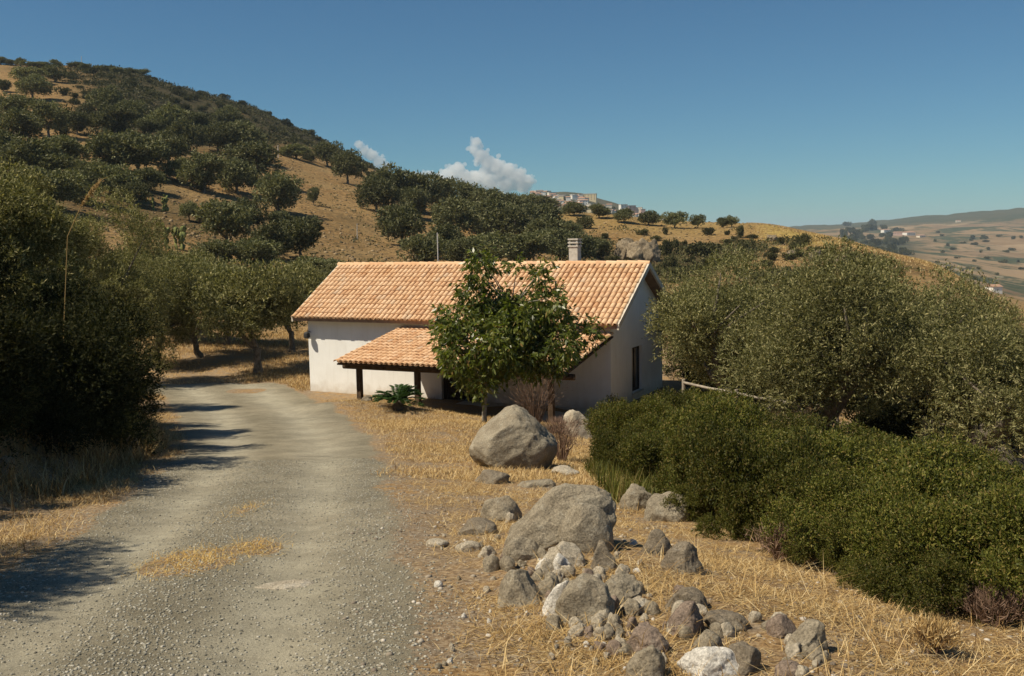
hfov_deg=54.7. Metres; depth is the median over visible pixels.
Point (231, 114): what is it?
olive tree
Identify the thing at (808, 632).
rock
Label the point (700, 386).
rail fence
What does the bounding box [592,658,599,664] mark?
rock
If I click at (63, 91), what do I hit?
scrub shrub
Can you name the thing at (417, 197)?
olive tree
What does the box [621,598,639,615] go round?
rock
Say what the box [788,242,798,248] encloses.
scrub shrub
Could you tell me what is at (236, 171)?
olive tree
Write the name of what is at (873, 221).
valley tree
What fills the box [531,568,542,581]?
rock
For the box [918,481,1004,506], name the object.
evergreen shrub
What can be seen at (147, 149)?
olive tree
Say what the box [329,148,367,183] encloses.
olive tree
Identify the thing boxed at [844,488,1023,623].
evergreen shrub
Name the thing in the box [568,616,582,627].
rock
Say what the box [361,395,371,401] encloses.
rock
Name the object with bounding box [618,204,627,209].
town house
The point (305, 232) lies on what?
olive tree
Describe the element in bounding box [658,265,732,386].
olive tree
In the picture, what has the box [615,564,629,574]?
rock
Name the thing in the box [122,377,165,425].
bank bush
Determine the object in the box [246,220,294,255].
olive tree
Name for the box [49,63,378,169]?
scrub
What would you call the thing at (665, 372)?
bank bush
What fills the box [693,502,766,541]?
evergreen shrub
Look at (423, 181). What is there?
olive tree
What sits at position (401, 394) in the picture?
cycad
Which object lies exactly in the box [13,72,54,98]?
olive tree
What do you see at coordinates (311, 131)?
scrub shrub
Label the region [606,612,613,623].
rock
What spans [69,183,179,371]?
olive tree
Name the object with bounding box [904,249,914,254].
valley tree
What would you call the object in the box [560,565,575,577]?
rock
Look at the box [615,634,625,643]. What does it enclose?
rock
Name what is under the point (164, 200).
prickly pear
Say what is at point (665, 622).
rock
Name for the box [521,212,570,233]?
olive tree
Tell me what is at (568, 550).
rock
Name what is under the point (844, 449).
evergreen shrub
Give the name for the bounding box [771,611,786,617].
rock
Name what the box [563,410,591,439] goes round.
boulder
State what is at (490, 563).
rock
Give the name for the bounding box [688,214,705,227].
olive tree
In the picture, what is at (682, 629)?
rock
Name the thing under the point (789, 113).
sky
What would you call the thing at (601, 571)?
rock
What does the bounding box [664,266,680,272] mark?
scrub shrub
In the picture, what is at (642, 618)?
rock
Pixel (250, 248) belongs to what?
olive tree
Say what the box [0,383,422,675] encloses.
road
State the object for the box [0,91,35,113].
olive tree
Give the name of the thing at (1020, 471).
evergreen shrub
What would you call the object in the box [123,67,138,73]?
olive tree
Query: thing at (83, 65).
olive tree
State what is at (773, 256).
scrub shrub
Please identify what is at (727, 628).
rock
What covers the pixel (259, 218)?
olive tree
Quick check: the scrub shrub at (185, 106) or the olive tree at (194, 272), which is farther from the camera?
the scrub shrub at (185, 106)
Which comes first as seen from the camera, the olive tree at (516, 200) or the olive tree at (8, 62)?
the olive tree at (516, 200)
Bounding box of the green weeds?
[578,452,685,503]
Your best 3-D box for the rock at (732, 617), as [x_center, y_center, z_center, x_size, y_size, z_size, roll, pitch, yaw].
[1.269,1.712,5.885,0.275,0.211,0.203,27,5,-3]
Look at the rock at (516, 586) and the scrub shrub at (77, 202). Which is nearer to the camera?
the rock at (516, 586)
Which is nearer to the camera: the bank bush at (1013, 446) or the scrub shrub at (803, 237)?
the bank bush at (1013, 446)
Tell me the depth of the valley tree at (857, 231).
2056.41 m
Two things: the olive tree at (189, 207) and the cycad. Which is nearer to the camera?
the cycad
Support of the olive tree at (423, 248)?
on the ground at (1006, 224)
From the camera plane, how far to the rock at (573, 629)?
5.77 m
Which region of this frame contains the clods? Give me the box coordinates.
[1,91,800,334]
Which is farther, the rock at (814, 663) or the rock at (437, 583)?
the rock at (437, 583)
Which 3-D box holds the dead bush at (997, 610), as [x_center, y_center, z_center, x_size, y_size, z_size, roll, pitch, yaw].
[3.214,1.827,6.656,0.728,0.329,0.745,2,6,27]
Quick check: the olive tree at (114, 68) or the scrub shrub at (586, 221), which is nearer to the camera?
the scrub shrub at (586, 221)
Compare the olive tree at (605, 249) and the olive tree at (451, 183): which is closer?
the olive tree at (605, 249)
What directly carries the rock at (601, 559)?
on the ground at (1006, 224)
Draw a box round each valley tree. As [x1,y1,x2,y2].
[842,221,851,225]
[849,229,860,234]
[849,234,859,239]
[862,226,869,231]
[865,223,874,229]
[866,234,875,238]
[867,219,876,224]
[872,238,880,243]
[890,227,904,231]
[897,236,908,243]
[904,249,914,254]
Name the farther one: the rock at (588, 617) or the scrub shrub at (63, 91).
the scrub shrub at (63, 91)
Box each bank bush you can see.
[0,229,28,307]
[0,295,169,438]
[0,297,67,432]
[1,270,122,356]
[9,284,168,413]
[40,258,108,306]
[74,387,136,452]
[99,397,167,458]
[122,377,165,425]
[662,336,682,380]
[675,347,754,395]
[699,361,782,399]
[843,393,930,443]
[846,371,887,411]
[866,371,959,418]
[915,367,998,428]
[968,409,1022,454]
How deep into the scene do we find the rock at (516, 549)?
7.70 m
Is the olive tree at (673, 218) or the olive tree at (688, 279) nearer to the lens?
the olive tree at (688, 279)
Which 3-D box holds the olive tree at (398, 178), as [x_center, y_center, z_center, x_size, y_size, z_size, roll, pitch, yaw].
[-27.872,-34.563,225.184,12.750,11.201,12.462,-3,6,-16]
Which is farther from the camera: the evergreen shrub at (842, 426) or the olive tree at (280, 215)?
the olive tree at (280, 215)
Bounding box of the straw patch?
[103,497,293,580]
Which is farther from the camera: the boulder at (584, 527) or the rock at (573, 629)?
the boulder at (584, 527)
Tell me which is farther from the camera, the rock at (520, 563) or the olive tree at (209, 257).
the olive tree at (209, 257)
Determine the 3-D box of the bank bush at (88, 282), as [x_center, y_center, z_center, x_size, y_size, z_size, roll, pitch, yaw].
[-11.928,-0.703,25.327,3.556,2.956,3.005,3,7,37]
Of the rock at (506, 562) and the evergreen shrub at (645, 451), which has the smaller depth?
the rock at (506, 562)
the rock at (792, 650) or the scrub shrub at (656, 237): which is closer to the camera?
the rock at (792, 650)
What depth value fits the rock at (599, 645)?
5.55 m
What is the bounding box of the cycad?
[369,384,426,410]
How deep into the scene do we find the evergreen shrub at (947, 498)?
9.01 m
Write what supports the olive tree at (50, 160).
on the ground at (1006, 224)
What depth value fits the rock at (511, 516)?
10.43 m
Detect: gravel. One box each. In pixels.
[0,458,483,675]
[336,487,1023,675]
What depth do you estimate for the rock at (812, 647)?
5.35 m
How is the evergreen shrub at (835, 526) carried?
on the ground at (1006, 224)
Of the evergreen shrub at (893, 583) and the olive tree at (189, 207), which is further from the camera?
the olive tree at (189, 207)
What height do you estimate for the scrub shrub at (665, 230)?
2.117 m
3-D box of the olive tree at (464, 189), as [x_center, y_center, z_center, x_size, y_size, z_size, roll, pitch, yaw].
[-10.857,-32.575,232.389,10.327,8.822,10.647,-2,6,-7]
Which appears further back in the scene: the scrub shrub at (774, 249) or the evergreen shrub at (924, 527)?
the scrub shrub at (774, 249)
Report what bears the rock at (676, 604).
on the ground at (1006, 224)
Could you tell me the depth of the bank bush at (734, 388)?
34.04 m
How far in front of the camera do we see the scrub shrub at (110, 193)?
152.26 m
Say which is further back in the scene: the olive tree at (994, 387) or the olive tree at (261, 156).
the olive tree at (261, 156)
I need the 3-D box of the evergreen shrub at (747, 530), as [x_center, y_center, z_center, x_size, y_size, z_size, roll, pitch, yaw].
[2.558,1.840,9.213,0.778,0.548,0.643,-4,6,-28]
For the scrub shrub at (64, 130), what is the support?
on the ground at (1006, 224)
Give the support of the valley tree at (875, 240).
on the ground at (1006, 224)
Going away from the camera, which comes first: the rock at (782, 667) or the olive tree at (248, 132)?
the rock at (782, 667)
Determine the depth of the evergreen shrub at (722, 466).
10.38 m
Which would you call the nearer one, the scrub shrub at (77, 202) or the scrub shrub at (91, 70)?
the scrub shrub at (77, 202)
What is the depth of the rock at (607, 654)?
5.42 m
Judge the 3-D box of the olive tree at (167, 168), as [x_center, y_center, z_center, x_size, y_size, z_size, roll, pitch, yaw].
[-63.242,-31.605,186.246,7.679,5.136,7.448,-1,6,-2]
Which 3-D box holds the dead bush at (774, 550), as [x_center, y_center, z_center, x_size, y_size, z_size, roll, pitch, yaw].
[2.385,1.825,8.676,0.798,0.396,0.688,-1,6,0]
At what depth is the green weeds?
13.57 m
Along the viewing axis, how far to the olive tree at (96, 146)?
177.86 m
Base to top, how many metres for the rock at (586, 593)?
0.514 m
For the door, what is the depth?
35.93 m
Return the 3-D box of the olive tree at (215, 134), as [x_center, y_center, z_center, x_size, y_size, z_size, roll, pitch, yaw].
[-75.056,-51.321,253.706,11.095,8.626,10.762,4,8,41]
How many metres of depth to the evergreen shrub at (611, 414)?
20.57 m
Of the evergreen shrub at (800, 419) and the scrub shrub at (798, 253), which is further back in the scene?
the scrub shrub at (798, 253)
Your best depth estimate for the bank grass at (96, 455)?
14.33 m
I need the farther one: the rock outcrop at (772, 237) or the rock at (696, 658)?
the rock outcrop at (772, 237)
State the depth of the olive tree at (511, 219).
187.30 m
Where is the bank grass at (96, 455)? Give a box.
[0,303,177,511]
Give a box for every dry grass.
[0,405,193,565]
[319,396,644,487]
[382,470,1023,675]
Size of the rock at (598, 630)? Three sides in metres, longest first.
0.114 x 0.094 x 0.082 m
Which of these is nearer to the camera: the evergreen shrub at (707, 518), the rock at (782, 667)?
the rock at (782, 667)
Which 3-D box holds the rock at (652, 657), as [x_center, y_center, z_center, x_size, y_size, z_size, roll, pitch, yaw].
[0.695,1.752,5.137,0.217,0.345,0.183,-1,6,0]
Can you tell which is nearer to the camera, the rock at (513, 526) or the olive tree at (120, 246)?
the rock at (513, 526)
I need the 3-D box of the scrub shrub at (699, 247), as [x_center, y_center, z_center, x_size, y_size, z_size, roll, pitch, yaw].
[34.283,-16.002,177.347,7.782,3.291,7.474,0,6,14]
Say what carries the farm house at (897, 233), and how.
on the ground at (1006, 224)
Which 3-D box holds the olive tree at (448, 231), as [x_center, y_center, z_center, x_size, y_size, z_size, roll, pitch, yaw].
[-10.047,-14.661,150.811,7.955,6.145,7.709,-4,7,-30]
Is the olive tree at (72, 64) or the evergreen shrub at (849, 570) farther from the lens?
the olive tree at (72, 64)
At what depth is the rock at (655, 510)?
11.15 m
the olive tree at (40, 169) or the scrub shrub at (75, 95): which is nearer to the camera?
the olive tree at (40, 169)
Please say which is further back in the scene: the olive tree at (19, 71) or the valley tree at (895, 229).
the valley tree at (895, 229)
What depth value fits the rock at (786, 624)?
5.73 m
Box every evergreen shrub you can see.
[582,394,666,436]
[588,422,668,473]
[599,386,698,422]
[616,427,682,488]
[618,395,699,436]
[637,386,725,407]
[639,385,778,444]
[648,405,764,517]
[659,476,719,521]
[683,418,831,540]
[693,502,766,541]
[707,424,822,493]
[723,403,783,432]
[743,507,820,555]
[747,409,829,438]
[751,424,922,471]
[753,451,869,529]
[758,466,923,558]
[779,418,904,452]
[780,520,848,573]
[802,427,949,491]
[818,500,958,590]
[822,425,878,441]
[833,538,917,592]
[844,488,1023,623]
[847,425,1023,531]
[850,532,1012,617]
[859,438,998,471]
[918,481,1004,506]
[923,440,1023,489]
[930,489,992,546]
[932,474,1023,619]
[997,467,1023,485]
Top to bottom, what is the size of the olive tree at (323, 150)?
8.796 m
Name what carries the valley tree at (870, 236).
on the ground at (1006, 224)
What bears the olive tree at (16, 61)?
on the ground at (1006, 224)
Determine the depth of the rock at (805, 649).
5.38 m
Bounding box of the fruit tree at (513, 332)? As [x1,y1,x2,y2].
[424,244,611,422]
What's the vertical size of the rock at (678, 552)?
0.459 m
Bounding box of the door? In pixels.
[443,374,480,400]
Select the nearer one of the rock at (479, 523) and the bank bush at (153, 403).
the rock at (479, 523)
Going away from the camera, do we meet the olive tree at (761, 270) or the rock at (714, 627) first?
the rock at (714, 627)
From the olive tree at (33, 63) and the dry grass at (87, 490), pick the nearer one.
the dry grass at (87, 490)
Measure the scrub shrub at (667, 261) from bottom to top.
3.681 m
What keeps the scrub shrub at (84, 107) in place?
on the ground at (1006, 224)
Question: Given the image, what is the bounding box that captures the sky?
[0,0,1023,226]
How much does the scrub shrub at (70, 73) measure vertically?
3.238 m
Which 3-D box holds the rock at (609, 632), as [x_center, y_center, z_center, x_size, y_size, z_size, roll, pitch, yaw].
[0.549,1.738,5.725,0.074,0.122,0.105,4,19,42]
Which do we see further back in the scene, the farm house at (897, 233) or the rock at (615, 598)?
the farm house at (897, 233)
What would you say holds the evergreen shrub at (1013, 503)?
on the ground at (1006, 224)
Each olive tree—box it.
[0,56,7,64]
[0,79,11,90]
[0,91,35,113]
[0,106,46,139]
[0,128,25,145]
[0,134,65,170]
[0,155,90,315]
[1,165,61,198]
[3,59,15,64]
[7,66,50,79]
[11,162,107,302]
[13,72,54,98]
[14,58,26,66]
[17,148,81,173]
[18,60,49,66]
[23,98,70,136]
[30,166,90,209]
[33,134,89,159]
[42,64,67,81]
[49,59,62,66]
[62,164,114,196]
[66,61,85,66]
[67,110,90,134]
[68,158,109,171]
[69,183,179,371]
[77,62,91,67]
[84,84,125,108]
[84,128,140,166]
[88,101,140,132]
[88,161,142,189]
[91,241,158,290]
[99,64,113,70]
[103,229,200,371]
[104,128,171,169]
[109,66,125,72]
[115,181,152,205]
[116,99,147,121]
[119,240,200,340]
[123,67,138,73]
[130,167,168,191]
[134,118,161,132]
[135,68,150,73]
[143,102,189,130]
[149,129,190,160]
[149,251,239,357]
[155,156,189,181]
[162,247,220,263]
[163,117,209,148]
[175,149,228,192]
[178,199,199,220]
[182,256,313,373]
[184,111,208,129]
[188,238,241,264]
[191,198,257,240]
[195,212,206,221]
[199,120,237,152]
[202,257,248,344]
[211,104,245,123]
[211,119,266,150]
[216,156,260,193]
[217,140,284,181]
[226,196,269,226]
[227,236,283,268]
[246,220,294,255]
[247,258,324,351]
[251,169,303,211]
[264,209,296,228]
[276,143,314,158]
[278,214,324,257]
[288,260,336,293]
[292,255,347,273]
[307,186,319,204]
[311,140,343,166]
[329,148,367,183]
[353,173,398,210]
[369,161,416,206]
[373,199,426,245]
[392,184,431,213]
[393,232,450,261]
[398,170,449,213]
[425,221,465,259]
[427,195,485,234]
[429,175,461,204]
[443,237,477,261]
[445,180,485,202]
[461,199,490,232]
[461,229,517,260]
[466,187,505,202]
[466,196,527,235]
[494,204,539,236]
[498,229,557,260]
[502,192,521,200]
[502,193,536,205]
[516,193,543,203]
[518,201,563,220]
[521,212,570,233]
[537,195,561,206]
[543,226,579,260]
[552,231,602,260]
[561,201,587,215]
[566,220,585,237]
[587,203,611,217]
[590,236,617,258]
[613,207,634,222]
[637,210,661,225]
[640,238,796,403]
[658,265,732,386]
[659,211,688,227]
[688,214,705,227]
[704,238,814,394]
[709,235,955,430]
[716,217,728,226]
[726,215,739,226]
[769,250,913,407]
[823,250,1018,439]
[888,303,1023,470]
[924,282,1023,371]
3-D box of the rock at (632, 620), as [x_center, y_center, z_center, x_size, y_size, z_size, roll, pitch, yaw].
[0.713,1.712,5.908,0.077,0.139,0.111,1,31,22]
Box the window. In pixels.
[632,346,643,394]
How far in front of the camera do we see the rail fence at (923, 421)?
24.68 m
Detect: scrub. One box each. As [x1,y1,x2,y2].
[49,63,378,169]
[73,137,406,266]
[544,224,890,304]
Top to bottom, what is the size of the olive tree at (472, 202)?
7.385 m
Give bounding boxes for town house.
[578,199,587,205]
[583,193,596,202]
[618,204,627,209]
[628,205,635,213]
[636,207,642,212]
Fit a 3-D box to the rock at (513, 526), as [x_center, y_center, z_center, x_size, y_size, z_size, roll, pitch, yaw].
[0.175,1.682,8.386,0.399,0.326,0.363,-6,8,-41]
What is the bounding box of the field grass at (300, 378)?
[139,325,309,399]
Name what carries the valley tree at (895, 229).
on the ground at (1006, 224)
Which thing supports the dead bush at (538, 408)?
on the ground at (1006, 224)
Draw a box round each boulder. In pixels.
[469,405,557,469]
[504,483,616,550]
[558,502,614,553]
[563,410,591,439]
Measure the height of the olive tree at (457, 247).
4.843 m
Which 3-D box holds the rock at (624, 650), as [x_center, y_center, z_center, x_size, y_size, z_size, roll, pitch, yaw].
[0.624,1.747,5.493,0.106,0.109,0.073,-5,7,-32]
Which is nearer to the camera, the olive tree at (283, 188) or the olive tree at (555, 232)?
the olive tree at (555, 232)
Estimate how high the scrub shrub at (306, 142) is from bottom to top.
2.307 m
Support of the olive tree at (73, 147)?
on the ground at (1006, 224)
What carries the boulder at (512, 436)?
on the ground at (1006, 224)
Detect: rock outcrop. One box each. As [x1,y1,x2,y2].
[613,237,633,259]
[626,241,642,260]
[638,238,660,261]
[767,235,777,240]
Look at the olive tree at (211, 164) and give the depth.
180.18 m
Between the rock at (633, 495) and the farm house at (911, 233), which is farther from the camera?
the farm house at (911, 233)
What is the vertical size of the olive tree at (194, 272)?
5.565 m
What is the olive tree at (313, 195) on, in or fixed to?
on the ground at (1006, 224)
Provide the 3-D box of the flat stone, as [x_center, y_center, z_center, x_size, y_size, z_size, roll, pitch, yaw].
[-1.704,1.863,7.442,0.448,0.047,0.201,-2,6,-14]
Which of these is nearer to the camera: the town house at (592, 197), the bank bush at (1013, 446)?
the bank bush at (1013, 446)
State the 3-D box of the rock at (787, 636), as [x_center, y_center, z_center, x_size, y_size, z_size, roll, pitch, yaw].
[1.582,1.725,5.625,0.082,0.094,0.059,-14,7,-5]
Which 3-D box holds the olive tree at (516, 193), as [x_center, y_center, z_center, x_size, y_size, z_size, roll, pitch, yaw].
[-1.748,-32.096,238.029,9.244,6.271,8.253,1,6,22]
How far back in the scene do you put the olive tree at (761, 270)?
34.43 m
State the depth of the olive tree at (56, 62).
415.95 m
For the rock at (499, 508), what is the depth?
10.63 m
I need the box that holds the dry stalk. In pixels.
[63,177,106,342]
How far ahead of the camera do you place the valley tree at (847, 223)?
3487.30 m
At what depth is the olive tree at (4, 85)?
310.55 m
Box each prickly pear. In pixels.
[148,195,168,210]
[161,222,186,250]
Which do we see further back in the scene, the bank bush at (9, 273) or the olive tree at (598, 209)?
the olive tree at (598, 209)
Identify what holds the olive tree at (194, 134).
on the ground at (1006, 224)
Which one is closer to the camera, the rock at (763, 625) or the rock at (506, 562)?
the rock at (763, 625)
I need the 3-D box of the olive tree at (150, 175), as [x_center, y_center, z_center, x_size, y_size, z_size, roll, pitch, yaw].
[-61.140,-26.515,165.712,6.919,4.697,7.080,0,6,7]
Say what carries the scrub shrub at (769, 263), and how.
on the ground at (1006, 224)
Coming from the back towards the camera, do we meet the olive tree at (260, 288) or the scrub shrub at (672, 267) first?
the scrub shrub at (672, 267)
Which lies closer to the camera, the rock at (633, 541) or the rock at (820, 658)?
the rock at (820, 658)
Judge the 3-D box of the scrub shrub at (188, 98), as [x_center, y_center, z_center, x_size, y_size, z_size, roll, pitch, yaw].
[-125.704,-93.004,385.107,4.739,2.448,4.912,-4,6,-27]
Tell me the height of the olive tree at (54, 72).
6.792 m
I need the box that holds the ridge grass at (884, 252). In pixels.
[746,222,1001,302]
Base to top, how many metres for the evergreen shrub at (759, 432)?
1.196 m
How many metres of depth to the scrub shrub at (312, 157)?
308.21 m
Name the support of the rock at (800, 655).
on the ground at (1006, 224)
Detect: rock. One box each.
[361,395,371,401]
[426,538,448,547]
[434,580,442,587]
[434,663,441,668]
[455,541,480,551]
[457,517,498,535]
[474,469,509,483]
[478,545,496,557]
[480,495,521,521]
[483,555,499,572]
[483,586,490,592]
[494,534,501,541]
[497,569,543,607]
[499,555,514,571]
[502,536,538,562]
[505,512,514,522]
[508,520,519,533]
[517,479,555,487]
[517,559,526,566]
[527,566,534,575]
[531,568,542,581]
[535,558,545,570]
[537,547,546,557]
[537,575,557,596]
[540,558,554,576]
[542,541,585,567]
[542,580,568,616]
[544,571,558,583]
[545,615,562,631]
[548,652,555,659]
[551,465,578,474]
[553,553,570,569]
[555,569,563,577]
[555,573,614,623]
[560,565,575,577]
[564,636,571,641]
[564,641,571,647]
[567,624,584,638]
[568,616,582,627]
[580,614,592,625]
[582,568,593,574]
[583,625,593,638]
[590,540,616,571]
[590,613,604,629]
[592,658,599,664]
[593,566,607,580]
[593,574,602,580]
[593,626,605,639]
[593,641,605,651]
[598,609,608,622]
[598,626,614,640]
[603,652,610,659]
[605,571,641,605]
[605,639,621,655]
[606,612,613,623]
[609,614,622,625]
[611,595,618,609]
[612,622,623,631]
[614,629,624,638]
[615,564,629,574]
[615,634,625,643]
[617,595,646,613]
[617,643,632,655]
[618,483,651,510]
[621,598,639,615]
[626,616,636,629]
[626,645,664,675]
[627,621,669,654]
[629,539,636,544]
[638,581,645,594]
[640,613,648,621]
[641,528,671,555]
[643,491,692,521]
[644,600,659,615]
[660,541,704,575]
[662,621,667,631]
[665,586,707,609]
[665,620,671,634]
[668,600,703,637]
[671,600,683,614]
[672,585,683,593]
[677,646,738,675]
[678,624,695,639]
[691,629,722,648]
[696,603,707,615]
[704,609,749,631]
[709,622,723,637]
[721,622,734,637]
[728,641,760,675]
[748,611,761,622]
[761,620,767,630]
[766,613,796,637]
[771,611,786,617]
[774,660,799,675]
[776,632,783,638]
[784,633,790,643]
[785,642,800,657]
[786,619,827,651]
[795,651,804,658]
[795,665,809,675]
[802,645,808,658]
[808,643,821,660]
[811,659,820,667]
[815,655,824,664]
[820,651,828,660]
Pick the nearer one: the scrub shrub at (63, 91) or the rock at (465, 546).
the rock at (465, 546)
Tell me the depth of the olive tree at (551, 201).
293.20 m
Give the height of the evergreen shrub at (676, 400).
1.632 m
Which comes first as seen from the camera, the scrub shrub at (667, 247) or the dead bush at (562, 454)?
the dead bush at (562, 454)
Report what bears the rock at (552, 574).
on the ground at (1006, 224)
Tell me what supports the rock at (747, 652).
on the ground at (1006, 224)
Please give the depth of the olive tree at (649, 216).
239.22 m
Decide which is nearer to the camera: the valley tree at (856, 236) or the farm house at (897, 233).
the valley tree at (856, 236)
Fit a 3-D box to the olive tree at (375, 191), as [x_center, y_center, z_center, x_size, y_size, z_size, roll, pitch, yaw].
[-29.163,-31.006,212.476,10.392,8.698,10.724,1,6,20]
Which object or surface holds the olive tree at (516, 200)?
on the ground at (1006, 224)
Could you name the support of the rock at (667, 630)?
on the ground at (1006, 224)
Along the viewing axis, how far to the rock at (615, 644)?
5.48 m
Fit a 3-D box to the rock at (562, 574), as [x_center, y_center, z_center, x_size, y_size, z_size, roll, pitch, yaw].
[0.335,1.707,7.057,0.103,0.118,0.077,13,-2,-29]
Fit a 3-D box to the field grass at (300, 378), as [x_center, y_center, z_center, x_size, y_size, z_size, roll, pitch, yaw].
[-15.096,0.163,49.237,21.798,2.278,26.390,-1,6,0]
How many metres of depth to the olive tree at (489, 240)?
141.28 m
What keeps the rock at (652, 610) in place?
on the ground at (1006, 224)
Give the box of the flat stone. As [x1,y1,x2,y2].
[255,579,313,589]
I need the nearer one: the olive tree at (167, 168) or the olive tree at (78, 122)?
the olive tree at (167, 168)
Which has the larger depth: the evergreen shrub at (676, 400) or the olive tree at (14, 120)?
the olive tree at (14, 120)
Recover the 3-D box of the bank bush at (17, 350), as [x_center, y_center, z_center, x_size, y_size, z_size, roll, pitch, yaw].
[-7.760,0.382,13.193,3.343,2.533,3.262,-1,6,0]
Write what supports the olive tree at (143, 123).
on the ground at (1006, 224)
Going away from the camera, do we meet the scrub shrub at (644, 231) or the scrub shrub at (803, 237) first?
the scrub shrub at (803, 237)
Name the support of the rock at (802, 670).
on the ground at (1006, 224)
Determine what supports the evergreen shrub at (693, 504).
on the ground at (1006, 224)
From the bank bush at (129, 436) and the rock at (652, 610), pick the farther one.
the bank bush at (129, 436)
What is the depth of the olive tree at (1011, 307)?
33.54 m
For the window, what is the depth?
35.53 m
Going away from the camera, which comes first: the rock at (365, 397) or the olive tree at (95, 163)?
the rock at (365, 397)
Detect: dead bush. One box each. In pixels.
[497,371,574,422]
[535,413,591,460]
[739,521,813,562]
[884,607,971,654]
[936,577,1023,627]
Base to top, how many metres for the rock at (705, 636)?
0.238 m
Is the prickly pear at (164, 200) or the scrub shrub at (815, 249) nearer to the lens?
the prickly pear at (164, 200)
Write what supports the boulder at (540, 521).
on the ground at (1006, 224)
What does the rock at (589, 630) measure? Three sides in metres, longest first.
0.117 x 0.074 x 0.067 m
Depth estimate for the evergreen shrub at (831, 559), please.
8.32 m
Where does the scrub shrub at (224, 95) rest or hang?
on the ground at (1006, 224)
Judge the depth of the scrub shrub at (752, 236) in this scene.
207.79 m
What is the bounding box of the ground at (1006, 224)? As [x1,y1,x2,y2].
[0,64,1023,675]
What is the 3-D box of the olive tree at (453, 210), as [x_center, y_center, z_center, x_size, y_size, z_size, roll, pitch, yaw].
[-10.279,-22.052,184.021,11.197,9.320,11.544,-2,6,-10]
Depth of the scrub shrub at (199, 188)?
181.44 m
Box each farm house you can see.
[893,231,901,235]
[902,231,914,235]
[985,284,1003,293]
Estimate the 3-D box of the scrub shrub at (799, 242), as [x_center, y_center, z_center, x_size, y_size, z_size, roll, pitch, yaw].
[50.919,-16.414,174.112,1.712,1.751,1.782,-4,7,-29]
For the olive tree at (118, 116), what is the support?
on the ground at (1006, 224)
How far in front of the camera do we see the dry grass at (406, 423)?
19.72 m
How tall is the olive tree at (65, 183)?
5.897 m
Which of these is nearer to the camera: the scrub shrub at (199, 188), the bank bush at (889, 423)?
the bank bush at (889, 423)
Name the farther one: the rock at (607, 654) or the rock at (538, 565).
the rock at (538, 565)
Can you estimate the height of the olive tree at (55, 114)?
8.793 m
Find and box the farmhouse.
[291,233,671,422]
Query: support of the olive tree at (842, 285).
on the ground at (1006, 224)
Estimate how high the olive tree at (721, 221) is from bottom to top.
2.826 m
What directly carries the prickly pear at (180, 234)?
on the ground at (1006, 224)
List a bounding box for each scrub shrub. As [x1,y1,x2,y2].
[54,87,69,94]
[54,126,69,137]
[66,98,80,104]
[68,71,81,78]
[68,92,78,97]
[74,194,94,205]
[77,102,95,112]
[88,67,97,73]
[109,189,119,199]
[139,182,155,192]
[146,89,160,95]
[168,97,179,103]
[170,88,183,95]
[179,103,189,109]
[183,96,194,101]
[188,178,208,191]
[190,93,198,99]
[197,105,207,110]
[217,93,230,98]
[217,103,225,107]
[238,100,247,104]
[280,118,289,124]
[302,129,315,135]
[303,140,313,144]
[304,155,316,160]
[575,215,594,227]
[604,255,619,260]
[636,228,649,234]
[650,235,661,240]
[660,254,677,268]
[661,237,678,255]
[662,226,668,234]
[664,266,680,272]
[683,240,724,255]
[701,227,714,234]
[735,225,743,237]
[737,238,755,248]
[744,234,758,237]
[760,259,774,266]
[762,252,777,259]
[767,247,781,252]
[776,236,788,244]
[781,253,796,260]
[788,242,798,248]
[790,233,811,244]
[795,248,804,256]
[797,240,806,247]
[806,246,822,254]
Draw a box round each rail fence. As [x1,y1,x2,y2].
[682,379,838,430]
[922,416,1023,452]
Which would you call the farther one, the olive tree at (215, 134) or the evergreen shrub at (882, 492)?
the olive tree at (215, 134)
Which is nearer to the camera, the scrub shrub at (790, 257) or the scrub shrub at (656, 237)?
the scrub shrub at (790, 257)
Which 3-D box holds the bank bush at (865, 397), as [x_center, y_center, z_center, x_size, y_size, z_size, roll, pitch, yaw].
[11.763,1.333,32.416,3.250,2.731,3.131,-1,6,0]
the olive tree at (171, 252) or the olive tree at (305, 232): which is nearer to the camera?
the olive tree at (171, 252)
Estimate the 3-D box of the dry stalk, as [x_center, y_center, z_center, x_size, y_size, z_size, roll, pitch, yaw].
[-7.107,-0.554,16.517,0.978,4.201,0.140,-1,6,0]
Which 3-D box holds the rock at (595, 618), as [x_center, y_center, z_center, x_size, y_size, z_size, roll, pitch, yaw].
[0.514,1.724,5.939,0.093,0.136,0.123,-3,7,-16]
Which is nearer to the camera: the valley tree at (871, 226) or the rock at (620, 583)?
the rock at (620, 583)
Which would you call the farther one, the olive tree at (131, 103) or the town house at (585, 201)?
the town house at (585, 201)
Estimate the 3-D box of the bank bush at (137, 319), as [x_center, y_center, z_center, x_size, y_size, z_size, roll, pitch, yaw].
[-8.353,0.296,18.763,3.316,2.616,3.124,-1,6,0]
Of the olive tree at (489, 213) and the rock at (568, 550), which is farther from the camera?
the olive tree at (489, 213)
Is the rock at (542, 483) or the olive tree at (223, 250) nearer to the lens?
the rock at (542, 483)
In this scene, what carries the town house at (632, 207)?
on the ground at (1006, 224)
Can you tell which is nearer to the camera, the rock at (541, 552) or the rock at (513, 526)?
the rock at (541, 552)
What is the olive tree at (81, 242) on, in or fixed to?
on the ground at (1006, 224)

